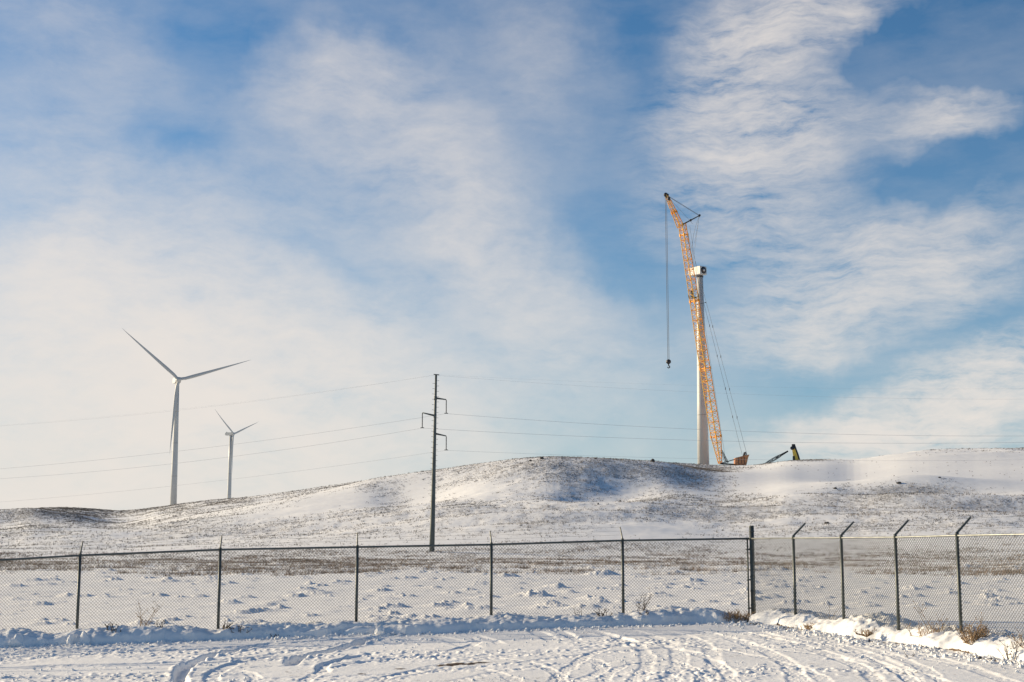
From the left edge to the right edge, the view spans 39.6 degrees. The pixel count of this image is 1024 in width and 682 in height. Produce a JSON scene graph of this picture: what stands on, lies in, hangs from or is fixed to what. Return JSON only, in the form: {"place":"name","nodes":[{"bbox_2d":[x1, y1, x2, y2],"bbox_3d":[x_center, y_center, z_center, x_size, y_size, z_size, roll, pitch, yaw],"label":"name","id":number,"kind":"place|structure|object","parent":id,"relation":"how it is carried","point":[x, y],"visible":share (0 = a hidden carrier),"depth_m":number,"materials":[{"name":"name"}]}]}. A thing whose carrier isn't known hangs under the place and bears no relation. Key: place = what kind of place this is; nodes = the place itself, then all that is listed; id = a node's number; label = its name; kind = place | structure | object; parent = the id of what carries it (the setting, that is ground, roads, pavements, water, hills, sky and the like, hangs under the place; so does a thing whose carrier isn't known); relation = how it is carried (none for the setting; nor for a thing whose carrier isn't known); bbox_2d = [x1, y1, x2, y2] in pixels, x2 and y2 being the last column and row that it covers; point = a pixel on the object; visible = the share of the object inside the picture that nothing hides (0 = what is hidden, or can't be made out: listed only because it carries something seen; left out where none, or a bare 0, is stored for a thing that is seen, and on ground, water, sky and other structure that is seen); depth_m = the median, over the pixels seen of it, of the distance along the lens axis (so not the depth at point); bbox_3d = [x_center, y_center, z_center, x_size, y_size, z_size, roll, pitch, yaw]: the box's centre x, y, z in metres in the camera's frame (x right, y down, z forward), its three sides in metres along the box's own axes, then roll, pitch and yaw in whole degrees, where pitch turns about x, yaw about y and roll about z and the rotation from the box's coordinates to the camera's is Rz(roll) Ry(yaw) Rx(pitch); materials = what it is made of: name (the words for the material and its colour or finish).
{"place":"outdoors","nodes":[
{"label":"outdoors","id":0,"kind":"place"},
{"bbox_2d":[0,548,1023,681],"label":"ground","id":1,"kind":"structure","parent":0,"point":[370,659],"depth_m":31.04,"materials":[{"name":"white snow"}]},
{"bbox_2d":[0,607,746,646],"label":"snow bank","id":2,"kind":"structure","parent":1,"relation":"on","point":[396,625],"depth_m":31.42,"materials":[{"name":"white snow"}]},
{"bbox_2d":[6,633,23,646],"bbox_3d":[-10.578,6.442,30.402,0.381,0.401,0.501,-1,-8,4],"label":"snow block","id":3,"kind":"object","parent":2,"relation":"on","point":[16,640],"depth_m":30.20,"materials":[{"name":"white snow"}]},
{"bbox_2d":[66,634,77,644],"bbox_3d":[-9.418,6.423,30.472,0.177,0.308,0.355,-4,-9,27],"label":"snow block","id":4,"kind":"object","parent":2,"relation":"on","point":[71,638],"depth_m":30.37,"materials":[{"name":"white snow"}]},
{"bbox_2d":[79,631,89,643],"bbox_3d":[-9.155,6.397,30.446,0.245,0.371,0.267,5,-10,-33],"label":"snow block","id":5,"kind":"object","parent":2,"relation":"on","point":[84,638],"depth_m":30.36,"materials":[{"name":"white snow"}]},
{"bbox_2d":[136,601,162,625],"bbox_3d":[-8.035,6.045,31.412,0.605,0.732,0.285,-1,-8,10],"label":"dry weed","id":6,"kind":"object","parent":2,"relation":"on","point":[141,620],"visible":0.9,"depth_m":31.41,"materials":[{"name":"plant"}]},
{"bbox_2d":[229,623,251,632],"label":"dry weed","id":7,"kind":"object","parent":2,"relation":"on","point":[240,629],"visible":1,"depth_m":31.01,"materials":[{"name":"brown plant"}]},
{"bbox_2d":[374,625,384,634],"bbox_3d":[-2.894,6.338,31.094,0.240,0.288,0.342,1,-8,-10],"label":"snow block","id":8,"kind":"object","parent":2,"relation":"on","point":[379,630],"depth_m":30.97,"materials":[{"name":"white snow"}]},
{"bbox_2d":[593,609,611,615],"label":"dry weed","id":9,"kind":"object","parent":2,"relation":"on","point":[598,614],"visible":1,"depth_m":32.23,"materials":[{"name":"brown plant"}]},
{"bbox_2d":[636,588,653,611],"bbox_3d":[3.013,5.946,32.422,0.348,0.646,0.419,3,-9,-20],"label":"dry weed","id":10,"kind":"object","parent":2,"relation":"on","point":[644,604],"visible":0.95,"depth_m":32.42,"materials":[{"name":"brown plant"}]},
{"bbox_2d":[716,609,755,622],"bbox_3d":[5.108,6.253,32.337,0.921,0.382,0.835,7,-11,-40],"label":"grass tuft","id":11,"kind":"object","parent":2,"relation":"on","point":[737,615],"visible":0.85,"depth_m":32.22,"materials":[{"name":"plant"}]},
{"bbox_2d":[0,527,750,633],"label":"chain link fence","id":12,"kind":"object","parent":1,"relation":"on","point":[357,547],"visible":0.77,"depth_m":32.13,"materials":[{"name":"metal"}]},
{"bbox_2d":[420,374,447,551],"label":"power pole","id":13,"kind":"object","parent":1,"relation":"on","point":[432,518],"visible":0.99,"depth_m":189.38,"materials":[{"name":"metal"}]},
{"bbox_2d":[6,375,911,425],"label":"power line","id":14,"kind":"object","parent":13,"relation":"hanging from","point":[463,377],"visible":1,"depth_m":196.62,"materials":[{"name":"metal"}]},
{"bbox_2d":[3,414,918,468],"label":"power line","id":15,"kind":"object","parent":13,"relation":"hanging from","point":[496,417],"visible":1,"depth_m":195.21,"materials":[{"name":"metal"}]},
{"bbox_2d":[5,450,969,501],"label":"power line","id":16,"kind":"object","parent":13,"relation":"hanging from","point":[524,453],"visible":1,"depth_m":194.96,"materials":[{"name":"metal"}]},
{"bbox_2d":[2,428,1018,478],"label":"power line","id":17,"kind":"object","parent":13,"relation":"hanging from","point":[464,430],"visible":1,"depth_m":195.07,"materials":[{"name":"metal"}]},
{"bbox_2d":[0,539,1023,576],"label":"dry grass","id":18,"kind":"structure","parent":1,"relation":"on","point":[381,565],"depth_m":125.53,"materials":[{"name":"brown plant"}]},
{"bbox_2d":[0,621,1023,681],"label":"snow clods","id":19,"kind":"object","parent":1,"relation":"on","point":[970,658],"visible":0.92,"depth_m":28.78,"materials":[{"name":"white snow"}]},
{"bbox_2d":[796,623,814,629],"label":"grass tuft","id":20,"kind":"object","parent":1,"relation":"on","point":[807,627],"visible":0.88,"depth_m":29.71,"materials":[{"name":"plant"}]},
{"bbox_2d":[854,628,875,636],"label":"grass tuft","id":21,"kind":"object","parent":1,"relation":"on","point":[869,632],"visible":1,"depth_m":27.58,"materials":[{"name":"plant"}]},
{"bbox_2d":[748,608,1023,660],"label":"snow bank","id":22,"kind":"structure","parent":1,"relation":"on","point":[991,644],"depth_m":27.58,"materials":[{"name":"white snow"}]},
{"bbox_2d":[905,622,949,637],"bbox_3d":[7.676,5.345,26.290,0.796,0.334,0.473,3,-9,-19],"label":"grass tuft","id":23,"kind":"object","parent":22,"relation":"on","point":[923,629],"visible":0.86,"depth_m":26.33,"materials":[{"name":"plant"}]},
{"bbox_2d":[913,601,945,632],"bbox_3d":[7.748,5.162,26.335,0.605,0.697,0.321,-3,-9,21],"label":"dry weed","id":24,"kind":"object","parent":22,"relation":"on","point":[929,620],"visible":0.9,"depth_m":26.29,"materials":[{"name":"plant"}]},
{"bbox_2d":[954,623,990,644],"bbox_3d":[8.067,5.121,24.925,0.686,0.444,0.590,0,-8,0],"label":"grass tuft","id":25,"kind":"object","parent":22,"relation":"on","point":[971,633],"visible":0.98,"depth_m":24.85,"materials":[{"name":"plant"}]},
{"bbox_2d":[999,640,1020,659],"bbox_3d":[8.311,5.217,23.771,0.418,0.425,0.330,-3,-9,20],"label":"dry weed","id":26,"kind":"object","parent":22,"relation":"on","point":[1006,654],"visible":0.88,"depth_m":23.71,"materials":[{"name":"beige plant"}]},
{"bbox_2d":[1008,626,1023,647],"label":"dry weed","id":27,"kind":"object","parent":22,"relation":"on","point":[1014,638],"visible":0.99,"depth_m":23.77,"materials":[{"name":"plant"}]},
{"bbox_2d":[749,516,1023,639],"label":"chain link fence","id":28,"kind":"object","parent":1,"relation":"on","point":[752,562],"visible":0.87,"depth_m":27.85,"materials":[{"name":"metal"}]},
{"bbox_2d":[967,612,987,636],"bbox_3d":[8.179,5.038,25.001,0.350,0.543,0.199,0,-8,0],"label":"dry weed","id":29,"kind":"object","parent":1,"relation":"on","point":[980,622],"visible":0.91,"depth_m":25.05,"materials":[{"name":"plant"}]},
{"bbox_2d":[0,447,1023,557],"bbox_3d":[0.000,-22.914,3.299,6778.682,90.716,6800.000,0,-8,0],"label":"hills","id":30,"kind":"structure","parent":0,"point":[1000,477],"depth_m":284.61,"materials":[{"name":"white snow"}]},
{"bbox_2d":[123,329,248,504],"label":"wind turbine","id":31,"kind":"object","parent":30,"relation":"on","point":[174,431],"visible":0.99,"depth_m":898.61,"materials":[{"name":"white paint"}]},
{"bbox_2d":[216,411,257,497],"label":"wind turbine","id":32,"kind":"object","parent":30,"relation":"on","point":[230,459],"visible":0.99,"depth_m":1645.11,"materials":[{"name":"white paint"}]},
{"bbox_2d":[689,266,708,463],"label":"unfinished turbine","id":33,"kind":"object","parent":30,"relation":"on","point":[702,447],"visible":0.75,"depth_m":601.23,"materials":[{"name":"white paint"}]},
{"bbox_2d":[664,193,748,464],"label":"crawler crane","id":34,"kind":"object","parent":30,"relation":"on","point":[737,461],"visible":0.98,"depth_m":596.28,"materials":[{"name":"orange paint"}]},
{"bbox_2d":[766,451,787,462],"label":"lattice section","id":35,"kind":"object","parent":30,"relation":"on","point":[777,457],"visible":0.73,"depth_m":581.99,"materials":[{"name":"metal"}]},
{"bbox_2d":[790,444,799,459],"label":"lifting machine","id":36,"kind":"object","parent":30,"relation":"on","point":[793,448],"visible":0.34,"depth_m":584.33,"materials":[{"name":"yellow paint"}]},
{"bbox_2d":[0,0,1023,510],"label":"sky","id":37,"kind":"structure","parent":0,"point":[320,195],"materials":[{"name":"blue"}]}
]}

